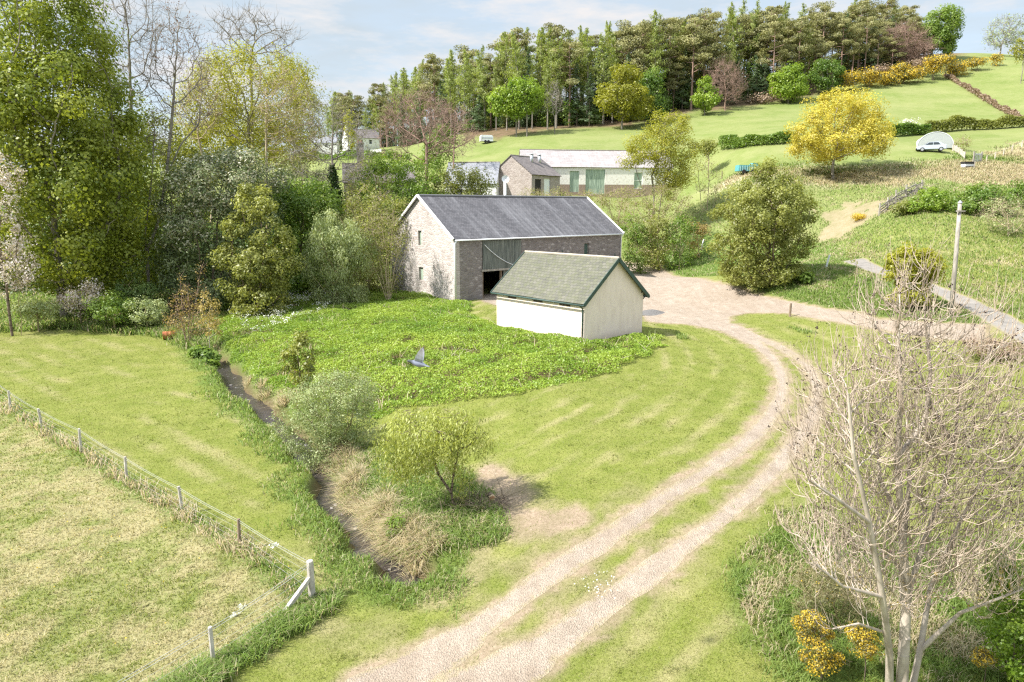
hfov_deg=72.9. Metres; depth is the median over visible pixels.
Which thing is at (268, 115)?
birch tree
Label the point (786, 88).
broadleaf tree
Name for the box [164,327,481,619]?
bank grass
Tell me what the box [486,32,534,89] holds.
scots pine
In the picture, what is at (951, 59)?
gorse bush
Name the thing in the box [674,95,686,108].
understorey tree
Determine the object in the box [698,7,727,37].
scots pine
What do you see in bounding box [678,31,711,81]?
scots pine
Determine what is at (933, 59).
tree
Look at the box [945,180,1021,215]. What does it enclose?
hawthorn bush
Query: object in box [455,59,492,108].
scots pine
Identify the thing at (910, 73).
gorse bush
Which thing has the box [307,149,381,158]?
garden wall
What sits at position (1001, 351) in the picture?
dead hedge
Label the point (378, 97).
scots pine
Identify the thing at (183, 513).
tall grass
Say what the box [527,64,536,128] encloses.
larch tree
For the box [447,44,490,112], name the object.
scots pine
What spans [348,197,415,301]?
coppiced willow
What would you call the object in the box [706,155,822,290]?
hawthorn tree
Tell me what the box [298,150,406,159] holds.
hedge
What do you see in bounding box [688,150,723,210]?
bare tree
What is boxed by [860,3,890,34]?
scots pine
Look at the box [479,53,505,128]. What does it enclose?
scots pine
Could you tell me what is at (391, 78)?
larch tree
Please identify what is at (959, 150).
stake fence
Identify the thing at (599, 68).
spruce tree
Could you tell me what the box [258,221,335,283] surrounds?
underwood tree
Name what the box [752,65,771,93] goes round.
understorey tree
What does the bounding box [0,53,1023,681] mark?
ground
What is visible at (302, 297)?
cow parsley
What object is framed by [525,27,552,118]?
larch tree
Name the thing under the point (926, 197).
hawthorn bush
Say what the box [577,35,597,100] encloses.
scots pine
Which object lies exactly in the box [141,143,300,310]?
evergreen bush
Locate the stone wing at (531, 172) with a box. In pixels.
[499,154,561,195]
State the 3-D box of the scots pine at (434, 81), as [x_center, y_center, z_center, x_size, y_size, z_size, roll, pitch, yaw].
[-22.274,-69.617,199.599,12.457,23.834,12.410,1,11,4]
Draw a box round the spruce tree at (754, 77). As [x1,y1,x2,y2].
[742,55,766,98]
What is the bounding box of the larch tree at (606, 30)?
[602,21,611,83]
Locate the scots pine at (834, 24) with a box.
[818,15,846,73]
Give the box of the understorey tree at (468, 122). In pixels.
[460,119,477,132]
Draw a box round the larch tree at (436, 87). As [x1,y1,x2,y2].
[433,64,448,123]
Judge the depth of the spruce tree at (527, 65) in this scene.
175.87 m
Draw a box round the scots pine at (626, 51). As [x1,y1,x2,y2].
[614,25,635,60]
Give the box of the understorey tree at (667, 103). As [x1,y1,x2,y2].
[657,89,673,111]
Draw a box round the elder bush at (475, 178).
[427,160,499,194]
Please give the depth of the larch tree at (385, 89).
231.67 m
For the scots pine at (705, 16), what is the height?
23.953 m
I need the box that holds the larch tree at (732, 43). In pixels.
[720,8,750,99]
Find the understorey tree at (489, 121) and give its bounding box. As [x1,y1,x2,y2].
[486,113,498,128]
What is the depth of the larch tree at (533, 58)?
183.97 m
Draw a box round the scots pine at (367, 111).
[361,100,380,123]
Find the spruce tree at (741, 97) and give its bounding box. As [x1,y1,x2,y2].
[726,56,745,103]
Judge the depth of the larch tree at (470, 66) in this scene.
184.24 m
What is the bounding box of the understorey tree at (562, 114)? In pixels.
[554,105,574,124]
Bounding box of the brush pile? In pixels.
[438,476,523,521]
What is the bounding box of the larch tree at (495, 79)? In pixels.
[486,68,500,130]
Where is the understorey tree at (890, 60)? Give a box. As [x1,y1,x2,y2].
[878,50,901,67]
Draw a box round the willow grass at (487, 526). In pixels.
[342,443,515,552]
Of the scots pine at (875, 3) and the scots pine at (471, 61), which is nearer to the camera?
the scots pine at (471, 61)
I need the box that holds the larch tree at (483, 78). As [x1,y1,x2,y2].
[472,51,493,130]
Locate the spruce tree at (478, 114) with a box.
[468,95,489,131]
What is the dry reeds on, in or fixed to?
on the ground at (938, 97)
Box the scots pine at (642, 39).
[618,19,661,78]
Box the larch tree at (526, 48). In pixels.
[520,45,532,78]
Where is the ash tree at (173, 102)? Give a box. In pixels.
[131,0,224,298]
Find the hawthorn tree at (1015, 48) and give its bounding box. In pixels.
[1007,37,1023,83]
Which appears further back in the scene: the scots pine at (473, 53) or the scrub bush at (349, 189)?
the scots pine at (473, 53)
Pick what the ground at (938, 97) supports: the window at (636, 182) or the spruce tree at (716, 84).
the spruce tree at (716, 84)
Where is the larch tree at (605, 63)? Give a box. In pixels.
[590,32,618,123]
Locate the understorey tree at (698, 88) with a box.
[693,84,710,93]
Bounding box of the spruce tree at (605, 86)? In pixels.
[595,47,611,119]
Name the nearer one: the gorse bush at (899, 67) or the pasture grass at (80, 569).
the pasture grass at (80, 569)
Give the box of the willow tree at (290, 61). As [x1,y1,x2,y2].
[265,48,325,156]
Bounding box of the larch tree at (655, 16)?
[641,9,670,93]
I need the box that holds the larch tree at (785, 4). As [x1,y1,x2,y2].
[777,0,788,71]
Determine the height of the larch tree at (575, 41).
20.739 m
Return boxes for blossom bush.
[51,277,106,322]
[900,117,918,122]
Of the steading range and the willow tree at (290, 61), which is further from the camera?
the steading range
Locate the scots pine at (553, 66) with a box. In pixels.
[538,42,576,109]
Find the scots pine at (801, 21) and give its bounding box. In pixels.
[780,15,819,70]
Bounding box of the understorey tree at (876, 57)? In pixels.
[863,35,887,66]
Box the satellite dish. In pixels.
[502,175,508,194]
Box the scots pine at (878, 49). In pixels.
[867,28,892,65]
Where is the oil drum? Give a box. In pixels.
[162,331,174,338]
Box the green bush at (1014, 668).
[973,548,1023,681]
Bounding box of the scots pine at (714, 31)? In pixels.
[691,30,722,79]
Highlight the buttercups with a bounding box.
[4,513,318,643]
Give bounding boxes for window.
[420,267,422,279]
[584,243,587,254]
[634,173,641,188]
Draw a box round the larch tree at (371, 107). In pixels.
[367,90,376,129]
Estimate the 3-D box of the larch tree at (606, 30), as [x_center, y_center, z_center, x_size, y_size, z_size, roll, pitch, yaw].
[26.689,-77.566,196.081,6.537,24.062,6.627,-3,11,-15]
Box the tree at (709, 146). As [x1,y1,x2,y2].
[696,137,720,171]
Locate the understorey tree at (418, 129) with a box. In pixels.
[407,120,428,143]
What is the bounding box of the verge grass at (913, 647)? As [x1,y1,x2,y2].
[721,501,1023,681]
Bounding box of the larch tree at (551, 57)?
[538,27,567,125]
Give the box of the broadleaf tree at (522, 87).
[506,75,545,136]
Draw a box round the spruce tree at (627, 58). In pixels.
[608,53,632,120]
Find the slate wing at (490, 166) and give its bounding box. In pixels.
[445,161,499,194]
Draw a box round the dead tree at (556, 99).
[540,80,566,132]
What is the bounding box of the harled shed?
[490,250,649,343]
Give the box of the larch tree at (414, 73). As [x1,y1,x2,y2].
[404,66,423,141]
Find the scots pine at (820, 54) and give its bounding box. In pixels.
[802,44,832,89]
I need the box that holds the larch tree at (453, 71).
[439,49,465,134]
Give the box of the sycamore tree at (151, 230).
[57,109,176,300]
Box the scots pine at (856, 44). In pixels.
[843,22,869,71]
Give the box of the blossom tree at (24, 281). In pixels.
[0,152,42,335]
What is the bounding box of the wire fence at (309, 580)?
[1,386,315,681]
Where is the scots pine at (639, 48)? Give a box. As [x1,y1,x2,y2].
[629,36,649,80]
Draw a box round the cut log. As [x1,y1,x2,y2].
[485,491,495,500]
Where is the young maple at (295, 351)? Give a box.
[275,328,320,385]
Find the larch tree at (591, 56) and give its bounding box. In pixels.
[574,28,602,116]
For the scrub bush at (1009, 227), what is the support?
on the ground at (938, 97)
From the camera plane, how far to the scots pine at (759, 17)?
198.66 m
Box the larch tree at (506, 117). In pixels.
[502,88,509,129]
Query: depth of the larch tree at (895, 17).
213.22 m
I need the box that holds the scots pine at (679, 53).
[657,17,684,93]
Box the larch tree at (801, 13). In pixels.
[796,3,807,33]
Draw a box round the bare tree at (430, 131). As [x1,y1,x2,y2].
[371,82,472,190]
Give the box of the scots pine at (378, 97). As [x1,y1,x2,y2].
[364,83,392,147]
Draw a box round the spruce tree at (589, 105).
[578,72,602,125]
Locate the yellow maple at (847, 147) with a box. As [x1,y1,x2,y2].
[783,85,898,178]
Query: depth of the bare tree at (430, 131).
91.88 m
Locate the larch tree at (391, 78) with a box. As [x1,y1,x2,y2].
[387,75,398,139]
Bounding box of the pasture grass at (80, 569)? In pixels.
[0,405,296,681]
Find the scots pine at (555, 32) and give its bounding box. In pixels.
[535,22,579,102]
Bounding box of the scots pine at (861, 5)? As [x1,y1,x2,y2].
[842,0,880,73]
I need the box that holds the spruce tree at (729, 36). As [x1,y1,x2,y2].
[717,33,734,98]
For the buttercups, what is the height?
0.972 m
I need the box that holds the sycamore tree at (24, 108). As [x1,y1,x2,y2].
[0,0,173,316]
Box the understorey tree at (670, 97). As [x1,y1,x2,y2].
[663,93,677,109]
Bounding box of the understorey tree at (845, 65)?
[827,50,852,73]
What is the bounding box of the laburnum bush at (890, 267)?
[879,240,947,308]
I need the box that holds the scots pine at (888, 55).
[880,37,907,64]
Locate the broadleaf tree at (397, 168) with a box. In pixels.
[346,149,443,259]
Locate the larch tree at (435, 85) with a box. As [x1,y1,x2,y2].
[426,53,444,118]
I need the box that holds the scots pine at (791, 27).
[776,18,804,61]
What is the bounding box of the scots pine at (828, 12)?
[814,8,843,56]
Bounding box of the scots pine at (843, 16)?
[831,12,855,58]
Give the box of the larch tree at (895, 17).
[889,5,902,61]
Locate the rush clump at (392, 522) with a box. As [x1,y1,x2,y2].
[382,511,407,541]
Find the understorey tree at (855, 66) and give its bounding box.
[845,41,867,70]
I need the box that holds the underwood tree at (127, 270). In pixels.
[76,237,178,294]
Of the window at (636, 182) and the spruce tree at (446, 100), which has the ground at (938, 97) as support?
the spruce tree at (446, 100)
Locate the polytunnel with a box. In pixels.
[916,132,953,147]
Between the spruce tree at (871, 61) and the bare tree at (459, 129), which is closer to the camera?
the bare tree at (459, 129)
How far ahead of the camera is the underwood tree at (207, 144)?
104.14 m
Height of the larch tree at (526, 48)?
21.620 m
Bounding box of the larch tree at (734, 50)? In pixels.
[723,46,736,101]
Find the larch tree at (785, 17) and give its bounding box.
[769,2,791,80]
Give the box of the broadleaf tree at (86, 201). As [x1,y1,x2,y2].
[0,134,216,275]
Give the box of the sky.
[0,0,1023,166]
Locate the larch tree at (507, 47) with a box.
[491,39,512,91]
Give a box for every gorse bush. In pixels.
[786,603,850,679]
[833,69,864,89]
[840,618,884,681]
[850,212,867,220]
[856,66,885,87]
[875,69,904,85]
[888,61,912,75]
[893,66,920,83]
[908,64,931,82]
[922,62,945,80]
[937,52,956,75]
[940,59,971,75]
[957,61,969,74]
[966,56,989,68]
[966,645,999,681]
[988,54,1005,65]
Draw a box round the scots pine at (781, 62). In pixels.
[771,44,799,97]
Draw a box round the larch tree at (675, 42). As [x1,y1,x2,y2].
[669,24,677,100]
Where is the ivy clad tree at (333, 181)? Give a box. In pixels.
[282,90,381,241]
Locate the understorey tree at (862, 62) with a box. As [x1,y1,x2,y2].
[854,48,877,66]
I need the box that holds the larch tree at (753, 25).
[740,0,763,96]
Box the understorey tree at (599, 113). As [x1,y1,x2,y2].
[583,107,605,124]
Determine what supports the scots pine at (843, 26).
on the ground at (938, 97)
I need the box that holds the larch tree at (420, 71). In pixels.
[409,59,431,142]
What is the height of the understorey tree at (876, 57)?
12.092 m
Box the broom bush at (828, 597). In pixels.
[780,551,879,633]
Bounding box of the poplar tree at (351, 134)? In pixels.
[343,109,362,162]
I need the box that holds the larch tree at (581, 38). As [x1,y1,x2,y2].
[570,25,593,117]
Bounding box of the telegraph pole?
[949,200,965,316]
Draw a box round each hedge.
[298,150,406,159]
[717,131,801,149]
[886,122,931,135]
[924,114,1023,131]
[955,331,1023,361]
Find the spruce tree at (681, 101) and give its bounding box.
[672,48,693,108]
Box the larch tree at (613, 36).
[602,25,627,119]
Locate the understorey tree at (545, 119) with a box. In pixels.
[536,99,555,126]
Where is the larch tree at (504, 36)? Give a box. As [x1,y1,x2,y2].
[493,31,513,88]
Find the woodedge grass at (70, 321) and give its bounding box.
[0,285,221,353]
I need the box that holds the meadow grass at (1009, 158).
[696,140,1023,194]
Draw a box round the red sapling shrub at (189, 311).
[160,261,216,342]
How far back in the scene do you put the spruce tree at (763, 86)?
189.64 m
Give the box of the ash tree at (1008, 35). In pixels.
[983,13,1023,54]
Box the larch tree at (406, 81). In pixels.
[400,74,414,123]
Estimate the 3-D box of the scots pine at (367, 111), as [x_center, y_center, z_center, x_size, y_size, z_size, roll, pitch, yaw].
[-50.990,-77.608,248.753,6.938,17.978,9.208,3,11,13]
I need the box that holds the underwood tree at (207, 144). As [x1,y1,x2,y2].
[160,111,319,243]
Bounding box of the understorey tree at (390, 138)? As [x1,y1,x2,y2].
[383,127,397,146]
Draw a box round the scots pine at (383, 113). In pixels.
[376,104,397,146]
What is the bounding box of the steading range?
[519,149,672,197]
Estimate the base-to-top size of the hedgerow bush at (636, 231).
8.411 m
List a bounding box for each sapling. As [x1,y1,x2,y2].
[9,271,28,335]
[197,291,224,347]
[844,240,862,282]
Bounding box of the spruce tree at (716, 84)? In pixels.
[712,57,721,95]
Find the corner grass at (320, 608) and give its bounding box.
[140,578,353,681]
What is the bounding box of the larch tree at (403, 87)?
[395,70,406,113]
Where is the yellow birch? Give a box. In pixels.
[616,106,704,232]
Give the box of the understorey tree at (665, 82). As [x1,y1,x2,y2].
[656,71,674,97]
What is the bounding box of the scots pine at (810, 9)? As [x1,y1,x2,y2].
[806,7,825,62]
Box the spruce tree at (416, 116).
[407,89,427,142]
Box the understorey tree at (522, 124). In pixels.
[520,114,534,126]
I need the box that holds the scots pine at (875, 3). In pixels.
[855,0,882,69]
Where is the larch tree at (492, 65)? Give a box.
[489,42,503,93]
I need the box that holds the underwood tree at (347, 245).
[303,228,388,280]
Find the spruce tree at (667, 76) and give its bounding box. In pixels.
[662,39,675,96]
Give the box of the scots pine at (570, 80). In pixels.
[549,42,587,125]
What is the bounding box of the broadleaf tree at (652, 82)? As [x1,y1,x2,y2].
[636,66,671,123]
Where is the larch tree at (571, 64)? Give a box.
[554,30,578,102]
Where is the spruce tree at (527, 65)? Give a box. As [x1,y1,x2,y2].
[517,46,539,123]
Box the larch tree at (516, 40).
[500,31,527,126]
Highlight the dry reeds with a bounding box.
[236,371,463,584]
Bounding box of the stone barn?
[388,194,624,300]
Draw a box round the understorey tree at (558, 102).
[553,96,566,124]
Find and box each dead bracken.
[745,91,780,104]
[861,62,893,75]
[906,57,933,70]
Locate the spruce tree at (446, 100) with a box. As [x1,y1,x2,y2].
[438,80,452,125]
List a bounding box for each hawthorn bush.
[203,182,306,316]
[266,175,345,296]
[382,181,446,216]
[417,124,460,189]
[889,198,923,214]
[903,186,954,211]
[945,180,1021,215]
[952,134,974,150]
[1004,178,1023,206]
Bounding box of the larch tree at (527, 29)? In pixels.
[520,27,534,77]
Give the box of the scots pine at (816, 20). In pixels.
[801,16,830,83]
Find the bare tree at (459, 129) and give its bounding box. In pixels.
[426,99,482,168]
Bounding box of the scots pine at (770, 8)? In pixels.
[751,5,789,53]
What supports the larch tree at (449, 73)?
on the ground at (938, 97)
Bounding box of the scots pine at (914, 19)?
[902,15,925,65]
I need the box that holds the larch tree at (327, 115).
[323,104,334,136]
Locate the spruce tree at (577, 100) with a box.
[565,62,588,125]
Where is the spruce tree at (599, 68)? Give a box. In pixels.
[584,42,608,115]
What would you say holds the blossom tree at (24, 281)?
on the ground at (938, 97)
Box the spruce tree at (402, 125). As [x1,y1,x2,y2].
[394,94,409,145]
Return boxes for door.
[535,179,539,195]
[544,178,549,195]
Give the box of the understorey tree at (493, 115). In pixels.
[487,105,501,127]
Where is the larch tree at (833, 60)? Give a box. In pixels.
[828,53,841,81]
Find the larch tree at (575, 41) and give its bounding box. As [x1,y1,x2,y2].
[564,40,580,98]
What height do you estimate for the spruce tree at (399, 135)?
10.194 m
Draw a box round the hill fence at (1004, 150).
[986,140,1023,160]
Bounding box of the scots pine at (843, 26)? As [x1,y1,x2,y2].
[825,16,864,65]
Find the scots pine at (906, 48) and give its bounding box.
[898,38,919,64]
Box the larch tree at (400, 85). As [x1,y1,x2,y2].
[391,67,413,127]
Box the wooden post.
[789,303,791,316]
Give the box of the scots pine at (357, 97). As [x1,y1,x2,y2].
[344,95,368,128]
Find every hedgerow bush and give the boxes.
[618,210,656,273]
[639,212,675,270]
[662,209,698,269]
[685,221,711,258]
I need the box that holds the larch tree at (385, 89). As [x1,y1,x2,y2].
[377,82,396,146]
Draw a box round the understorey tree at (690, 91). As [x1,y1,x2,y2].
[685,80,700,107]
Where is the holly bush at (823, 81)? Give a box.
[806,58,845,94]
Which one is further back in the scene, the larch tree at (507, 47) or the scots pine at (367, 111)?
the scots pine at (367, 111)
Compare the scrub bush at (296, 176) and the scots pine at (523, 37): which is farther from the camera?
the scots pine at (523, 37)
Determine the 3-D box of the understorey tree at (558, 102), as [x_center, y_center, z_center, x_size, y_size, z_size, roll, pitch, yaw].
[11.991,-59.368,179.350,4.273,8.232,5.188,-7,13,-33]
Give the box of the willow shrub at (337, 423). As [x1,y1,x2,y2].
[265,365,379,477]
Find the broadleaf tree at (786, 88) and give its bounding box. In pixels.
[767,61,811,102]
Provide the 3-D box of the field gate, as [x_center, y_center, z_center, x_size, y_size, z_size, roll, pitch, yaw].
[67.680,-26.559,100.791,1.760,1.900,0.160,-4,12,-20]
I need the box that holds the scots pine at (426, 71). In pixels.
[408,63,445,114]
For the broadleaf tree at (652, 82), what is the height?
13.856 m
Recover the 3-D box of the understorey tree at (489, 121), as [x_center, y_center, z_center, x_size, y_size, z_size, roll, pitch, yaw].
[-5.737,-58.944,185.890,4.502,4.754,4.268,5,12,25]
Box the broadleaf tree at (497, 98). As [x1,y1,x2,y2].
[485,84,526,136]
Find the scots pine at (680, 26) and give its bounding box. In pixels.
[664,18,687,67]
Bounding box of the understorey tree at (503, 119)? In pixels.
[500,114,508,127]
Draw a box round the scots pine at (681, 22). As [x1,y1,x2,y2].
[677,14,699,82]
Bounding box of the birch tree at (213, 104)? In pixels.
[164,57,243,222]
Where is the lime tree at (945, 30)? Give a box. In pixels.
[912,3,965,56]
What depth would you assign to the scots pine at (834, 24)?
199.82 m
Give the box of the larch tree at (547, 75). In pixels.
[540,56,553,129]
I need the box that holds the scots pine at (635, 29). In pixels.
[606,19,650,71]
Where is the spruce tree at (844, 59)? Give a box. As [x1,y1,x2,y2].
[832,13,855,76]
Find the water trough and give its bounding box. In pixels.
[960,161,973,166]
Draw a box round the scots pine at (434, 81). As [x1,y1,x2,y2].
[411,53,453,135]
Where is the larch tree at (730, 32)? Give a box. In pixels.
[718,10,736,95]
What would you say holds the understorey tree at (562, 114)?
on the ground at (938, 97)
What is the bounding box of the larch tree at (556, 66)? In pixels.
[544,38,568,127]
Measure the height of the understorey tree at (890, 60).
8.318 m
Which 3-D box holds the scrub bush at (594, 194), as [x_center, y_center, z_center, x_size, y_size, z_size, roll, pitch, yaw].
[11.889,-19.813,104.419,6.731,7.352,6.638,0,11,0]
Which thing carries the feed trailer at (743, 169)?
on the ground at (938, 97)
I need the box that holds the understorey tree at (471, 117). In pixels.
[461,106,488,131]
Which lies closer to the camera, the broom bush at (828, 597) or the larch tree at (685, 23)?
the broom bush at (828, 597)
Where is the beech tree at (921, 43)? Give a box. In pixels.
[880,18,942,67]
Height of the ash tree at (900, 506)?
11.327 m
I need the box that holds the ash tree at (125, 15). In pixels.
[87,0,173,261]
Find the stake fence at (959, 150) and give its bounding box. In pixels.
[952,143,965,158]
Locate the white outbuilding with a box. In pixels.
[309,137,339,153]
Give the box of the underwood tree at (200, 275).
[129,216,217,290]
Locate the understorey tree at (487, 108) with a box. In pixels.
[482,92,499,125]
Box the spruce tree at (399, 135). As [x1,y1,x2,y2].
[393,120,403,145]
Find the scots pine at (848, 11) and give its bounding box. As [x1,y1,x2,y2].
[840,4,864,73]
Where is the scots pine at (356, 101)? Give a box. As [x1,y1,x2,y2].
[342,99,364,125]
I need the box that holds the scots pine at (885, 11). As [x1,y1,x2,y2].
[875,0,902,32]
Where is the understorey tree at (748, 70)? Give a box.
[730,57,760,96]
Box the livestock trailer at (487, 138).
[479,135,492,142]
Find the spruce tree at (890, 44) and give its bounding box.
[880,15,901,65]
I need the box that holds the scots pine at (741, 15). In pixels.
[726,13,761,88]
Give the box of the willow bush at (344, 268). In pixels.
[297,207,381,306]
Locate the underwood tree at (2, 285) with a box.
[0,235,119,294]
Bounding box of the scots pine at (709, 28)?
[681,20,727,105]
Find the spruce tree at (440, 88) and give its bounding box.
[431,80,453,137]
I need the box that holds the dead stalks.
[228,289,653,396]
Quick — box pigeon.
[407,347,429,366]
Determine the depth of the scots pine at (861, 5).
200.22 m
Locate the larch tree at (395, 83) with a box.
[387,71,406,145]
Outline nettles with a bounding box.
[215,286,668,418]
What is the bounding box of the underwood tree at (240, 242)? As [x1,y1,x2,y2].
[182,219,270,283]
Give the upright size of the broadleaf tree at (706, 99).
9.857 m
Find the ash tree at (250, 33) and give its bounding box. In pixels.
[196,0,308,205]
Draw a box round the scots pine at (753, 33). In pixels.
[737,24,777,93]
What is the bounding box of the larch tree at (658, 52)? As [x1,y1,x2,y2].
[641,19,671,78]
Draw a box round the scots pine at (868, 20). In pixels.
[851,16,878,71]
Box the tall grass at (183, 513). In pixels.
[0,385,330,681]
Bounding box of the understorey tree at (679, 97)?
[671,90,690,107]
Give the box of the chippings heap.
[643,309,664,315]
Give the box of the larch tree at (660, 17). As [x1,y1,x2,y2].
[658,13,671,73]
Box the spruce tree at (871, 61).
[859,19,882,71]
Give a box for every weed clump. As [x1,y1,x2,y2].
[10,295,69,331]
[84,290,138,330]
[109,273,162,315]
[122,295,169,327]
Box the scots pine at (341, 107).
[330,103,352,147]
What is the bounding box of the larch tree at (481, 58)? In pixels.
[468,45,491,111]
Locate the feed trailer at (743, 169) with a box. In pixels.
[735,163,757,173]
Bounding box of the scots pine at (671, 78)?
[663,63,690,109]
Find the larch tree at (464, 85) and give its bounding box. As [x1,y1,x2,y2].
[452,56,476,132]
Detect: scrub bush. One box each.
[259,145,350,256]
[322,182,379,245]
[333,180,412,291]
[338,153,399,227]
[518,187,546,195]
[537,185,571,195]
[575,187,610,210]
[600,184,634,227]
[614,181,696,258]
[977,193,1023,235]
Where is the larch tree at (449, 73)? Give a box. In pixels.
[439,58,458,135]
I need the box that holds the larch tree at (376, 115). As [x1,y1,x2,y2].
[372,101,384,147]
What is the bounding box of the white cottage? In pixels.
[342,126,379,150]
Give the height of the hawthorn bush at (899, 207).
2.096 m
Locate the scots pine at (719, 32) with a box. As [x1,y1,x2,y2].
[701,28,734,102]
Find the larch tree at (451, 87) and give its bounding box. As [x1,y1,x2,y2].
[437,66,458,114]
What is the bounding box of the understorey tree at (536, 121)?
[530,101,546,126]
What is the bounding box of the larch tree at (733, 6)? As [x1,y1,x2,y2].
[722,1,737,89]
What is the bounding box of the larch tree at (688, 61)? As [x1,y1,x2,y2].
[673,20,699,82]
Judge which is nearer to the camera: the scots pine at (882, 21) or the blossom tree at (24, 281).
the blossom tree at (24, 281)
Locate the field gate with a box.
[972,151,982,161]
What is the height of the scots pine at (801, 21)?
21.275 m
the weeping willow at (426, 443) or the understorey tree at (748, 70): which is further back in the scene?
the understorey tree at (748, 70)
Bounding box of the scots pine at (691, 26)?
[674,17,715,109]
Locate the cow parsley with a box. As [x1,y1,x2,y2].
[228,282,331,330]
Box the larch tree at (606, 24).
[602,20,609,69]
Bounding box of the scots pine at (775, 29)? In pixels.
[755,20,795,100]
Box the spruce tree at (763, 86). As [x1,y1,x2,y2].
[756,55,770,98]
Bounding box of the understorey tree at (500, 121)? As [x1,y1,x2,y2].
[497,116,505,127]
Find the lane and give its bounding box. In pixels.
[842,258,1023,344]
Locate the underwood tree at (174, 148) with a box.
[71,65,221,246]
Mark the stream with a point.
(262, 410)
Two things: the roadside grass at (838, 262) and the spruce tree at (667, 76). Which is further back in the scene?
the spruce tree at (667, 76)
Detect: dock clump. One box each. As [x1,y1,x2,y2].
[187,345,221,359]
[202,355,220,368]
[796,270,816,283]
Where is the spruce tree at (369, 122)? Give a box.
[366,95,376,130]
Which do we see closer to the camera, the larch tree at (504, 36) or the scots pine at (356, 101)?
the larch tree at (504, 36)
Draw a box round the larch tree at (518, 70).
[505,37,529,128]
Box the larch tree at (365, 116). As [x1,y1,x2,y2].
[360,108,371,128]
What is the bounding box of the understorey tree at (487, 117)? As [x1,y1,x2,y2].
[479,112,489,128]
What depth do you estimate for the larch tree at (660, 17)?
200.32 m
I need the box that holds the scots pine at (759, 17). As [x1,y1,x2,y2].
[738,14,772,59]
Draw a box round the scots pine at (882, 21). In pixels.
[869,18,894,65]
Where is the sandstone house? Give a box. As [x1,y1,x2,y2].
[342,139,415,211]
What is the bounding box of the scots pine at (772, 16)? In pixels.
[747,8,788,91]
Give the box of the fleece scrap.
[268,542,278,548]
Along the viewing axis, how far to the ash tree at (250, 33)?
97.35 m
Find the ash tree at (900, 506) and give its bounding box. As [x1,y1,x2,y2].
[766,227,1023,681]
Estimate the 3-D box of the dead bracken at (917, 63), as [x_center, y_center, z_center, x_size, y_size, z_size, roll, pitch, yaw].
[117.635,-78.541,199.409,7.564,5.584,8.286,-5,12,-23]
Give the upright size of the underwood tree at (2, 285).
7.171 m
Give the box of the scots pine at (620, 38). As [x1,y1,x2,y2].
[600,30,630,70]
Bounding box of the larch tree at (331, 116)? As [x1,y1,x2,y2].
[327,96,340,136]
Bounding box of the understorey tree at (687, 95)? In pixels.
[675,81,698,108]
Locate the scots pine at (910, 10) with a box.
[892,5,922,61]
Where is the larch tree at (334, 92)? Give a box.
[329,91,341,136]
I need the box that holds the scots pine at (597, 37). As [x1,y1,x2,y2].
[573,34,603,94]
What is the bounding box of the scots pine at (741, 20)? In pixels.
[723,15,752,59]
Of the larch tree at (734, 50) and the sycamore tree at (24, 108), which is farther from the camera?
the larch tree at (734, 50)
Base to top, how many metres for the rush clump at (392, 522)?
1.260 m
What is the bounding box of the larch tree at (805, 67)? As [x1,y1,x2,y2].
[796,26,814,84]
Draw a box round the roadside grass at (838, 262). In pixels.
[622,162,1023,338]
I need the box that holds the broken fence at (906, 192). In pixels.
[877,178,937,215]
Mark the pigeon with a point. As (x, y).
(418, 360)
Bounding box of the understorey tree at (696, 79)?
[691,70,718,92]
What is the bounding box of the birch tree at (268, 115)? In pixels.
[241,50,330,229]
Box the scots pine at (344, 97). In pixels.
[330,92,357,124]
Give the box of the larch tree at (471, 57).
[469,52,478,107]
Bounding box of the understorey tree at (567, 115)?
[559,98,581,125]
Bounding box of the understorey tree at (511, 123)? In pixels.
[505,115,515,127]
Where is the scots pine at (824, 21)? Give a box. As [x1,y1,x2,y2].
[804,0,840,75]
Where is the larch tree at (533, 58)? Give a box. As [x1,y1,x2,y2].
[528,33,545,90]
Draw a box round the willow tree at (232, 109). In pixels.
[161,38,333,220]
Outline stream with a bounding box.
[204,342,420,587]
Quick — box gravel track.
[344,262,985,681]
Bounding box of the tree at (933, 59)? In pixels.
[920,53,949,80]
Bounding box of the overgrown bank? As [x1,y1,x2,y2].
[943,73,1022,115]
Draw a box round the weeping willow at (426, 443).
[367,399,499,507]
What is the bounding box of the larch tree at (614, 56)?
[605,47,618,122]
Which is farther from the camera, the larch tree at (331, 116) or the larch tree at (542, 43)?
the larch tree at (331, 116)
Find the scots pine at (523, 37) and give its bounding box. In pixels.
[496,27,536,85]
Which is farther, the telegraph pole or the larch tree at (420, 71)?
the larch tree at (420, 71)
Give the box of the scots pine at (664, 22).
[646,18,677,96]
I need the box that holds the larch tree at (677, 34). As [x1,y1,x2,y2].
[671,30,687,85]
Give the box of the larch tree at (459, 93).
[454,66,467,114]
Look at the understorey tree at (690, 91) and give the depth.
185.70 m
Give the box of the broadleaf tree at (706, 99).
[689,75,723,114]
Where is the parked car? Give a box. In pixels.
[916,142,946,151]
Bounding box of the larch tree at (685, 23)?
[679,19,690,85]
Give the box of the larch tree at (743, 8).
[735,0,747,71]
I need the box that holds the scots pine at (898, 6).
[883,5,900,18]
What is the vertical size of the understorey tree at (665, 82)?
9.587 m
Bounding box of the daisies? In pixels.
[574,571,614,598]
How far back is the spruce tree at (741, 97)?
186.68 m
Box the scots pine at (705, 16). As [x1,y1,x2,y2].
[686,13,731,71]
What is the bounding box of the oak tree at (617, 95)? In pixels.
[593,62,654,129]
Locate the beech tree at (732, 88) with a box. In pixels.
[707,53,750,110]
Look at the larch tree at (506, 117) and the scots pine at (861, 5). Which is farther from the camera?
the scots pine at (861, 5)
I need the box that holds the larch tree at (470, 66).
[456,49,478,113]

